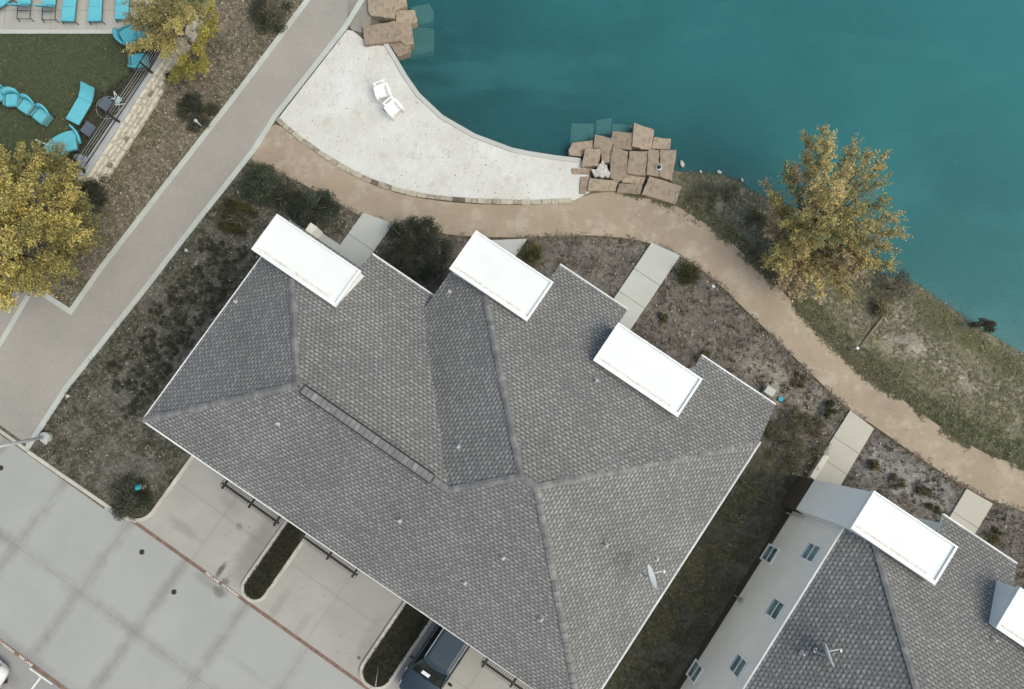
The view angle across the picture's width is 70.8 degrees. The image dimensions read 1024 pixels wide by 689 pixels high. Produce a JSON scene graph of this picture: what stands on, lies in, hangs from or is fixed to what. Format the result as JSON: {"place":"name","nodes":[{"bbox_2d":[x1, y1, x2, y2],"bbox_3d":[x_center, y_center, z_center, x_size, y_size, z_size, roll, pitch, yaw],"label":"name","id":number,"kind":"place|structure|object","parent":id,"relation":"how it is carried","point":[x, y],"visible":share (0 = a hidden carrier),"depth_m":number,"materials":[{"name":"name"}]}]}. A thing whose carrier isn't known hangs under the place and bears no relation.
{"place":"outdoors","nodes":[
{"label":"outdoors","id":0,"kind":"place"},
{"bbox_2d":[0,644,59,688],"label":"stall pavement","id":1,"kind":"structure","parent":0,"point":[21,675],"depth_m":34.60,"materials":[{"name":"grey concrete"}]},
{"bbox_2d":[0,660,9,688],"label":"parked car","id":2,"kind":"object","parent":1,"relation":"on","point":[4,671],"visible":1,"depth_m":34.08,"materials":[{"name":"white metal"}]},
{"bbox_2d":[0,0,202,175],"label":"pool lawn","id":3,"kind":"structure","parent":0,"point":[54,80],"depth_m":36.45,"materials":[{"name":"green plant"}]},
{"bbox_2d":[0,86,20,108],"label":"lounge chair","id":4,"kind":"object","parent":3,"relation":"on","point":[11,100],"visible":0.89,"depth_m":35.81,"materials":[{"name":"fabric"}]},
{"bbox_2d":[15,93,35,116],"bbox_3d":[-24.144,-11.923,35.843,0.803,0.800,0.821,32,85,3],"label":"lounge chair","id":5,"kind":"object","parent":3,"relation":"on","point":[27,103],"visible":0.85,"depth_m":35.78,"materials":[{"name":"fabric"}]},
{"bbox_2d":[30,103,55,126],"bbox_3d":[-23.366,-11.435,35.795,0.803,0.800,0.821,37,85,3],"label":"lounge chair","id":6,"kind":"object","parent":3,"relation":"on","point":[42,114],"visible":1,"depth_m":35.74,"materials":[{"name":"fabric"}]},
{"bbox_2d":[66,81,103,126],"bbox_3d":[-21.409,-11.975,35.840,0.854,0.764,2.090,27,85,3],"label":"sun lounger","id":7,"kind":"object","parent":3,"relation":"on","point":[79,110],"visible":0.99,"depth_m":35.80,"materials":[{"name":"fabric"}]},
{"bbox_2d":[11,42,160,174],"bbox_3d":[-20.622,-11.563,36.221,2.480,0.001,10.156,44,86,4],"label":"mulch bed","id":8,"kind":"object","parent":3,"relation":"on","point":[121,96],"visible":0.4,"depth_m":36.29,"materials":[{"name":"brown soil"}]},
{"bbox_2d":[42,124,81,161],"bbox_3d":[-22.307,-9.890,35.673,2.139,0.580,1.239,-32,85,-3],"label":"daybed","id":9,"kind":"object","parent":8,"relation":"on","point":[71,139],"visible":0.68,"depth_m":35.65,"materials":[{"name":"fabric"}]},
{"bbox_2d":[80,121,101,139],"bbox_3d":[-20.981,-10.655,35.884,0.620,0.470,0.620,35,85,3],"label":"side table","id":10,"kind":"object","parent":8,"relation":"on","point":[87,128],"visible":0.84,"depth_m":35.66,"materials":[{"name":"stone"}]},
{"bbox_2d":[127,52,149,73],"bbox_3d":[-18.733,-14.152,36.063,0.869,0.800,0.896,-8,84,-1],"label":"lounge chair","id":11,"kind":"object","parent":8,"relation":"on","point":[134,60],"visible":0.9,"depth_m":36.03,"materials":[{"name":"teal"}]},
{"bbox_2d":[112,23,137,48],"bbox_3d":[-19.376,-15.512,36.197,0.990,0.800,0.963,-30,85,-3],"label":"lounge chair","id":12,"kind":"object","parent":3,"relation":"on","point":[124,35],"visible":0.69,"depth_m":36.15,"materials":[{"name":"teal plastic"}]},
{"bbox_2d":[133,458,530,688],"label":"driveway","id":13,"kind":"structure","parent":0,"point":[199,516],"depth_m":35.04,"materials":[{"name":"concrete"}]},
{"bbox_2d":[399,624,470,688],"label":"parked car","id":14,"kind":"object","parent":13,"relation":"on","point":[438,658],"visible":0.58,"depth_m":33.20,"materials":[{"name":"blue"}]},
{"bbox_2d":[279,30,588,202],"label":"sand beach","id":15,"kind":"structure","parent":0,"point":[372,154],"depth_m":37.20,"materials":[{"name":"white sand"}]},
{"bbox_2d":[373,79,391,103],"bbox_3d":[-6.658,-13.009,37.015,0.840,0.869,0.755,-20,85,-2],"label":"beach chair","id":16,"kind":"object","parent":15,"relation":"on","point":[382,90],"visible":0.97,"depth_m":36.91,"materials":[{"name":"white plastic"}]},
{"bbox_2d":[383,95,404,120],"bbox_3d":[-6.081,-12.131,36.928,0.840,0.869,0.755,-42,86,-4],"label":"beach chair","id":17,"kind":"object","parent":15,"relation":"on","point":[391,108],"visible":1,"depth_m":36.84,"materials":[{"name":"white plastic"}]},
{"bbox_2d":[275,117,570,204],"bbox_3d":[-4.839,-8.604,36.993,15.904,0.119,2.155,16,85,2],"label":"stone edging","id":18,"kind":"object","parent":15,"relation":"on","point":[305,142],"visible":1,"depth_m":36.90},
{"bbox_2d":[0,0,1023,688],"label":"ground","id":19,"kind":"structure","parent":0,"point":[772,514],"depth_m":36.15,"materials":[{"name":"soil"}]},
{"bbox_2d":[0,432,52,447],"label":"street lamp","id":20,"kind":"object","parent":19,"relation":"on","point":[45,437],"visible":1,"depth_m":34.89,"materials":[{"name":"metal"}]},
{"bbox_2d":[0,138,100,312],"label":"golden tree","id":21,"kind":"object","parent":19,"relation":"on","point":[19,243],"visible":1,"depth_m":31.95,"materials":[{"name":"yellow plant"}]},
{"bbox_2d":[36,138,102,289],"bbox_3d":[-20.932,-5.981,34.764,3.281,4.688,6.959,0,84,0],"label":"olive tree","id":22,"kind":"object","parent":19,"relation":"on","point":[81,205],"visible":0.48,"depth_m":33.83,"materials":[{"name":"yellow plant"}]},
{"bbox_2d":[0,0,150,29],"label":"pool deck","id":23,"kind":"structure","parent":19,"relation":"on","point":[11,22],"depth_m":36.68,"materials":[{"name":"concrete"}]},
{"bbox_2d":[33,0,58,22],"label":"sun lounger","id":24,"kind":"object","parent":23,"relation":"on","point":[48,3],"visible":1,"depth_m":36.36,"materials":[{"name":"teal"}]},
{"bbox_2d":[0,30,111,33],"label":"deck edge","id":25,"kind":"object","parent":23,"relation":"attached to","point":[55,31],"depth_m":36.60,"materials":[{"name":"concrete"}]},
{"bbox_2d":[60,0,78,24],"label":"sun lounger","id":26,"kind":"object","parent":23,"relation":"on","point":[68,11],"visible":1,"depth_m":36.35,"materials":[{"name":"fabric"}]},
{"bbox_2d":[87,0,105,24],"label":"sun lounger","id":27,"kind":"object","parent":23,"relation":"on","point":[95,10],"visible":1,"depth_m":36.35,"materials":[{"name":"fabric"}]},
{"bbox_2d":[114,0,129,22],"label":"sun lounger","id":28,"kind":"object","parent":23,"relation":"on","point":[120,9],"visible":0.73,"depth_m":36.36,"materials":[{"name":"fabric"}]},
{"bbox_2d":[75,173,109,213],"bbox_3d":[-21.400,-7.711,36.396,2.060,1.278,2.198,0,84,0],"label":"shrub","id":29,"kind":"object","parent":19,"relation":"on","point":[94,194],"visible":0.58,"depth_m":36.25,"materials":[{"name":"green plant"}]},
{"bbox_2d":[11,11,203,197],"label":"retaining wall","id":30,"kind":"structure","parent":19,"relation":"on","point":[117,142],"depth_m":36.55,"materials":[{"name":"stone"}]},
{"bbox_2d":[15,4,174,179],"bbox_3d":[-21.316,-11.074,35.558,15.152,1.040,4.050,-38,86,-4],"label":"garden fence","id":31,"kind":"object","parent":30,"relation":"on","point":[116,119],"visible":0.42,"depth_m":35.61,"materials":[{"name":"metal"}]},
{"bbox_2d":[106,476,152,521],"bbox_3d":[-18.627,7.508,34.977,2.380,1.123,2.212,0,84,0],"label":"shrub","id":32,"kind":"object","parent":19,"relation":"on","point":[137,501],"visible":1,"depth_m":34.92,"materials":[{"name":"green plant"}]},
{"bbox_2d":[0,0,299,305],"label":"green weeds","id":33,"kind":"object","parent":19,"relation":"on","point":[168,127],"visible":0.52,"depth_m":37.32,"materials":[{"name":"green plant"}]},
{"bbox_2d":[15,0,303,306],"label":"dry grass","id":34,"kind":"structure","parent":19,"relation":"on","point":[146,171],"depth_m":37.25,"materials":[{"name":"brown plant"}]},
{"bbox_2d":[121,0,209,60],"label":"yellow tree","id":35,"kind":"object","parent":19,"relation":"on","point":[166,23],"visible":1,"depth_m":33.56,"materials":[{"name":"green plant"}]},
{"bbox_2d":[35,0,298,306],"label":"pebbles","id":36,"kind":"object","parent":19,"relation":"on","point":[171,141],"visible":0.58,"depth_m":37.21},
{"bbox_2d":[0,0,348,449],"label":"promenade","id":37,"kind":"structure","parent":19,"relation":"on","point":[47,347],"depth_m":36.63,"materials":[{"name":"grey concrete"}]},
{"bbox_2d":[0,0,364,448],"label":"promenade edge","id":38,"kind":"object","parent":37,"relation":"on","point":[197,220],"visible":0.96,"depth_m":36.83,"materials":[{"name":"concrete"}]},
{"bbox_2d":[0,435,362,688],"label":"parking lot","id":39,"kind":"structure","parent":19,"relation":"on","point":[89,599],"depth_m":34.90,"materials":[{"name":"concrete"}]},
{"bbox_2d":[0,522,368,688],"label":"fire lane stripe","id":40,"kind":"object","parent":39,"relation":"on","point":[220,583],"visible":1,"depth_m":34.78,"materials":[{"name":"red paint"}]},
{"bbox_2d":[32,155,345,517],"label":"mulch litter","id":41,"kind":"object","parent":19,"relation":"on","point":[126,344],"visible":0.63,"depth_m":36.04,"materials":[{"name":"green plant"}]},
{"bbox_2d":[44,174,337,507],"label":"pebbles","id":42,"kind":"object","parent":19,"relation":"on","point":[162,350],"visible":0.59,"depth_m":36.10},
{"bbox_2d":[164,0,220,84],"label":"yellow tree","id":43,"kind":"object","parent":19,"relation":"on","point":[183,62],"visible":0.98,"depth_m":35.35,"materials":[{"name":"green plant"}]},
{"bbox_2d":[175,90,217,131],"bbox_3d":[-16.312,-11.979,36.912,2.038,1.089,1.979,38,86,3],"label":"shrub","id":44,"kind":"object","parent":19,"relation":"on","point":[193,105],"visible":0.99,"depth_m":36.89,"materials":[{"name":"green plant"}]},
{"bbox_2d":[0,428,432,688],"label":"kerb","id":45,"kind":"structure","parent":19,"relation":"on","point":[47,464],"depth_m":35.10,"materials":[{"name":"concrete"}]},
{"bbox_2d":[210,196,258,236],"bbox_3d":[-14.057,-6.459,36.485,2.400,0.868,2.136,0,84,0],"label":"shrub","id":46,"kind":"object","parent":19,"relation":"on","point":[236,206],"visible":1,"depth_m":36.41,"materials":[{"name":"green plant"}]},
{"bbox_2d":[236,162,282,206],"bbox_3d":[-12.711,-8.098,36.434,2.266,1.279,2.258,-34,85,-3],"label":"shrub","id":47,"kind":"object","parent":19,"relation":"on","point":[258,174],"visible":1,"depth_m":36.29,"materials":[{"name":"green plant"}]},
{"bbox_2d":[248,0,293,33],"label":"shrub","id":48,"kind":"object","parent":19,"relation":"on","point":[259,5],"visible":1,"depth_m":37.40,"materials":[{"name":"green plant"}]},
{"bbox_2d":[267,182,303,212],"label":"shrub","id":49,"kind":"object","parent":19,"relation":"on","point":[283,205],"visible":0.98,"depth_m":36.36,"materials":[{"name":"green plant"}]},
{"bbox_2d":[286,188,339,229],"bbox_3d":[-9.986,-6.654,36.298,2.809,1.263,2.379,0,84,0],"label":"shrub","id":50,"kind":"object","parent":19,"relation":"on","point":[306,218],"visible":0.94,"depth_m":36.08,"materials":[{"name":"green plant"}]},
{"bbox_2d":[244,522,429,686],"bbox_3d":[-4.924,13.983,34.796,16.100,0.200,6.100,34,85,3],"label":"planting bed","id":51,"kind":"object","parent":19,"relation":"on","point":[383,637],"visible":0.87,"depth_m":34.72,"materials":[{"name":"soil"}]},
{"bbox_2d":[243,522,303,599],"bbox_3d":[-11.017,9.698,35.015,1.401,0.204,6.239,35,85,3],"label":"island cover","id":52,"kind":"object","parent":51,"relation":"on","point":[262,577],"visible":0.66,"depth_m":34.96,"materials":[{"name":"green plant"}]},
{"bbox_2d":[362,603,429,687],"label":"island cover","id":53,"kind":"object","parent":51,"relation":"on","point":[412,621],"visible":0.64,"depth_m":34.58,"materials":[{"name":"green plant"}]},
{"bbox_2d":[347,0,370,33],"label":"concrete apron","id":54,"kind":"object","parent":19,"relation":"on","point":[362,17],"visible":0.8,"depth_m":37.86,"materials":[{"name":"beige concrete"}]},
{"bbox_2d":[362,21,401,46],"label":"stone slab","id":55,"kind":"structure","parent":19,"relation":"on","point":[381,34],"depth_m":37.53,"materials":[{"name":"beige stone"}]},
{"bbox_2d":[367,0,407,22],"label":"stone slab","id":56,"kind":"structure","parent":19,"relation":"on","point":[383,11],"depth_m":37.74,"materials":[{"name":"beige stone"}]},
{"bbox_2d":[379,214,454,283],"bbox_3d":[-4.693,-4.638,35.486,3.719,2.485,3.762,0,84,0],"label":"bushy tree","id":57,"kind":"object","parent":19,"relation":"on","point":[400,231],"visible":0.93,"depth_m":35.15,"materials":[{"name":"green plant"}]},
{"bbox_2d":[142,214,775,688],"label":"house","id":58,"kind":"structure","parent":19,"relation":"on","point":[376,388],"depth_m":28.20,"materials":[{"name":"paint"}]},
{"bbox_2d":[383,44,580,162],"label":"seawall","id":59,"kind":"object","parent":19,"relation":"on","point":[431,107],"visible":0.4,"depth_m":37.20,"materials":[{"name":"concrete"}]},
{"bbox_2d":[319,213,679,329],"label":"concrete walk","id":60,"kind":"structure","parent":19,"relation":"on","point":[655,263],"depth_m":36.56,"materials":[{"name":"grey concrete"}]},
{"bbox_2d":[517,240,546,266],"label":"yucca","id":61,"kind":"object","parent":19,"relation":"on","point":[533,253],"visible":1,"depth_m":36.40,"materials":[{"name":"green plant"}]},
{"bbox_2d":[581,148,600,168],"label":"stone slab","id":62,"kind":"structure","parent":19,"relation":"on","point":[591,158],"depth_m":36.85,"materials":[{"name":"beige stone"}]},
{"bbox_2d":[591,160,609,178],"bbox_3d":[4.589,-8.836,36.981,0.874,0.332,0.971,-38,86,-3],"label":"rock","id":63,"kind":"object","parent":19,"relation":"on","point":[601,171],"visible":1,"depth_m":36.84,"materials":[{"name":"white stone"}]},
{"bbox_2d":[587,178,617,191],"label":"stone slab","id":64,"kind":"structure","parent":19,"relation":"on","point":[598,185],"depth_m":36.81,"materials":[{"name":"beige stone"}]},
{"bbox_2d":[593,134,613,166],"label":"stone slab","id":65,"kind":"structure","parent":19,"relation":"on","point":[604,144],"depth_m":37.06,"materials":[{"name":"beige stone"}]},
{"bbox_2d":[609,146,627,182],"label":"stone slab","id":66,"kind":"structure","parent":19,"relation":"on","point":[618,165],"depth_m":36.88,"materials":[{"name":"beige stone"}]},
{"bbox_2d":[250,160,1005,505],"bbox_3d":[6.343,-2.845,36.480,41.670,0.110,4.924,24,85,2],"label":"path edging","id":67,"kind":"object","parent":19,"relation":"on","point":[726,292],"visible":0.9,"depth_m":36.41,"materials":[{"name":"metal"}]},
{"bbox_2d":[627,151,647,176],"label":"stone slab","id":68,"kind":"structure","parent":19,"relation":"on","point":[636,163],"depth_m":36.85,"materials":[{"name":"beige stone"}]},
{"bbox_2d":[318,196,1023,579],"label":"brown stems","id":69,"kind":"object","parent":19,"relation":"on","point":[764,384],"visible":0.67,"depth_m":36.02,"materials":[{"name":"brown plant"}]},
{"bbox_2d":[327,200,1023,588],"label":"withered flowers","id":70,"kind":"object","parent":19,"relation":"on","point":[773,368],"visible":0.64,"depth_m":36.13,"materials":[{"name":"brown plant"}]},
{"bbox_2d":[330,203,1021,571],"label":"shrubs","id":71,"kind":"object","parent":19,"relation":"on","point":[728,367],"visible":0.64,"depth_m":36.06,"materials":[{"name":"green plant"}]},
{"bbox_2d":[671,261,702,290],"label":"yucca","id":72,"kind":"object","parent":19,"relation":"on","point":[688,274],"visible":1,"depth_m":36.28,"materials":[{"name":"green plant"}]},
{"bbox_2d":[605,474,773,688],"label":"strip tufts","id":73,"kind":"object","parent":19,"relation":"on","point":[686,567],"visible":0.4,"depth_m":34.94,"materials":[{"name":"green plant"}]},
{"bbox_2d":[608,461,796,688],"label":"shady cover","id":74,"kind":"object","parent":19,"relation":"on","point":[679,609],"visible":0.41,"depth_m":34.98,"materials":[{"name":"green plant"}]},
{"bbox_2d":[685,180,720,213],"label":"shrub","id":75,"kind":"object","parent":19,"relation":"on","point":[702,198],"visible":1,"depth_m":36.66,"materials":[{"name":"green plant"}]},
{"bbox_2d":[718,181,740,201],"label":"shrub","id":76,"kind":"object","parent":19,"relation":"on","point":[728,195],"visible":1,"depth_m":36.70,"materials":[{"name":"green plant"}]},
{"bbox_2d":[743,206,770,230],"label":"shrub","id":77,"kind":"object","parent":19,"relation":"on","point":[757,217],"visible":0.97,"depth_m":36.55,"materials":[{"name":"green plant"}]},
{"bbox_2d":[762,404,830,474],"bbox_3d":[14.027,4.676,35.433,3.384,0.784,3.526,0,84,0],"label":"shrub","id":78,"kind":"object","parent":19,"relation":"on","point":[815,423],"visible":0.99,"depth_m":35.44,"materials":[{"name":"green plant"}]},
{"bbox_2d":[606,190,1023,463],"bbox_3d":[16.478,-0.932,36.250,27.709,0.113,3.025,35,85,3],"label":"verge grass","id":79,"kind":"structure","parent":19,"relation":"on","point":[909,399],"depth_m":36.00,"materials":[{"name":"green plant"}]},
{"bbox_2d":[808,453,828,478],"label":"porch wall","id":80,"kind":"structure","parent":19,"relation":"on","point":[813,473],"depth_m":35.30,"materials":[{"name":"beige paint"}]},
{"bbox_2d":[616,169,1023,470],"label":"bank grass","id":81,"kind":"structure","parent":19,"relation":"on","point":[917,329],"depth_m":36.28,"materials":[{"name":"green plant"}]},
{"bbox_2d":[757,122,913,306],"bbox_3d":[14.830,-5.594,33.496,7.009,7.439,7.339,0,84,0],"label":"lakeside tree","id":82,"kind":"object","parent":19,"relation":"on","point":[809,232],"visible":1,"depth_m":33.05,"materials":[{"name":"yellow plant"}]},
{"bbox_2d":[674,476,1023,688],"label":"house","id":83,"kind":"structure","parent":19,"relation":"on","point":[880,591],"depth_m":28.16,"materials":[{"name":"paint"}]},
{"bbox_2d":[686,658,703,684],"bbox_3d":[8.549,15.290,33.658,0.110,1.300,0.880,34,85,3],"label":"window","id":84,"kind":"structure","parent":83,"relation":"in","point":[698,668],"depth_m":33.61,"materials":[{"name":"white paint"}]},
{"bbox_2d":[727,651,748,679],"bbox_3d":[9.521,13.530,30.347,0.110,1.300,0.880,34,85,3],"label":"window","id":85,"kind":"structure","parent":83,"relation":"in","point":[738,664],"depth_m":30.32,"materials":[{"name":"teal glass"}]},
{"bbox_2d":[759,543,779,564],"bbox_3d":[12.222,9.924,34.126,0.110,1.300,0.880,34,85,3],"label":"window","id":86,"kind":"structure","parent":83,"relation":"in","point":[771,553],"depth_m":34.09,"materials":[{"name":"teal glass"}]},
{"bbox_2d":[763,596,786,622],"bbox_3d":[11.119,11.187,30.451,0.110,1.300,0.880,34,85,3],"label":"window","id":87,"kind":"structure","parent":83,"relation":"in","point":[775,607],"depth_m":30.42,"materials":[{"name":"teal glass"}]},
{"bbox_2d":[798,541,822,563],"bbox_3d":[12.719,8.850,30.659,0.110,1.300,0.880,34,85,3],"label":"window","id":88,"kind":"structure","parent":83,"relation":"in","point":[810,552],"depth_m":30.63,"materials":[{"name":"teal glass"}]},
{"bbox_2d":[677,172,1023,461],"bbox_3d":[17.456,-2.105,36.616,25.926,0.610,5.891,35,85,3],"label":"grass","id":89,"kind":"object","parent":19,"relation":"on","point":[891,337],"visible":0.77,"depth_m":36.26,"materials":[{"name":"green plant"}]},
{"bbox_2d":[677,173,1023,452],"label":"pebbles","id":90,"kind":"object","parent":19,"relation":"on","point":[907,326],"visible":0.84,"depth_m":36.16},
{"bbox_2d":[875,296,892,316],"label":"shrub","id":91,"kind":"object","parent":19,"relation":"on","point":[881,310],"visible":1,"depth_m":35.91,"materials":[{"name":"green plant"}]},
{"bbox_2d":[872,265,914,303],"bbox_3d":[19.028,-2.956,35.995,2.117,1.143,1.992,0,84,0],"label":"shrub","id":92,"kind":"object","parent":19,"relation":"on","point":[898,282],"visible":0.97,"depth_m":35.82,"materials":[{"name":"green plant"}]},
{"bbox_2d":[807,410,992,533],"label":"tan concrete walk","id":93,"kind":"structure","parent":19,"relation":"on","point":[854,431],"depth_m":35.54,"materials":[{"name":"beige concrete"}]},
{"bbox_2d":[967,317,996,333],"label":"shrub","id":94,"kind":"object","parent":19,"relation":"on","point":[988,325],"visible":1,"depth_m":35.83,"materials":[{"name":"green plant"}]},
{"bbox_2d":[250,125,1023,510],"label":"gravel path","id":95,"kind":"structure","parent":0,"point":[676,229],"depth_m":36.71,"materials":[{"name":"beige gravel"}]},
{"bbox_2d":[616,183,641,194],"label":"stone slab","id":96,"kind":"structure","parent":95,"relation":"on","point":[632,188],"depth_m":36.78,"materials":[{"name":"beige stone"}]},
{"bbox_2d":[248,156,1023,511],"bbox_3d":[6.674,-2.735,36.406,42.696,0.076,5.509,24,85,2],"label":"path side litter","id":97,"kind":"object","parent":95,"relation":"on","point":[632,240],"visible":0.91,"depth_m":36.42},
{"bbox_2d":[641,176,680,204],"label":"stone slab","id":98,"kind":"structure","parent":95,"relation":"on","point":[661,190],"depth_m":36.66,"materials":[{"name":"beige stone"}]},
{"bbox_2d":[389,0,1023,354],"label":"lake water","id":99,"kind":"structure","parent":0,"point":[929,94],"depth_m":37.99,"materials":[{"name":"teal liquid"}]},
{"bbox_2d":[389,43,411,60],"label":"stone slab","id":100,"kind":"structure","parent":99,"relation":"in","point":[401,51],"depth_m":37.73,"materials":[{"name":"beige stone"}]},
{"bbox_2d":[397,22,414,49],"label":"stone slab","id":101,"kind":"structure","parent":99,"relation":"in","point":[406,33],"depth_m":37.70,"materials":[{"name":"beige stone"}]},
{"bbox_2d":[396,10,417,28],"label":"stone slab","id":102,"kind":"structure","parent":99,"relation":"in","point":[405,16],"depth_m":37.85,"materials":[{"name":"beige stone"}]},
{"bbox_2d":[568,140,593,157],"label":"stone slab","id":103,"kind":"structure","parent":99,"relation":"in","point":[576,149],"depth_m":37.17,"materials":[{"name":"beige stone"}]},
{"bbox_2d":[611,131,631,152],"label":"stone slab","id":104,"kind":"structure","parent":99,"relation":"in","point":[622,140],"depth_m":37.12,"materials":[{"name":"beige stone"}]},
{"bbox_2d":[631,123,653,150],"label":"stone slab","id":105,"kind":"structure","parent":99,"relation":"in","point":[642,138],"depth_m":37.07,"materials":[{"name":"beige stone"}]},
{"bbox_2d":[645,149,658,178],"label":"stone slab","id":106,"kind":"structure","parent":99,"relation":"in","point":[652,161],"depth_m":36.89,"materials":[{"name":"beige stone"}]},
{"bbox_2d":[651,137,670,150],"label":"stone slab","id":107,"kind":"structure","parent":99,"relation":"in","point":[659,144],"depth_m":37.11,"materials":[{"name":"beige stone"}]},
{"bbox_2d":[658,150,675,181],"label":"stone slab","id":108,"kind":"structure","parent":99,"relation":"in","point":[667,158],"depth_m":36.85,"materials":[{"name":"beige stone"}]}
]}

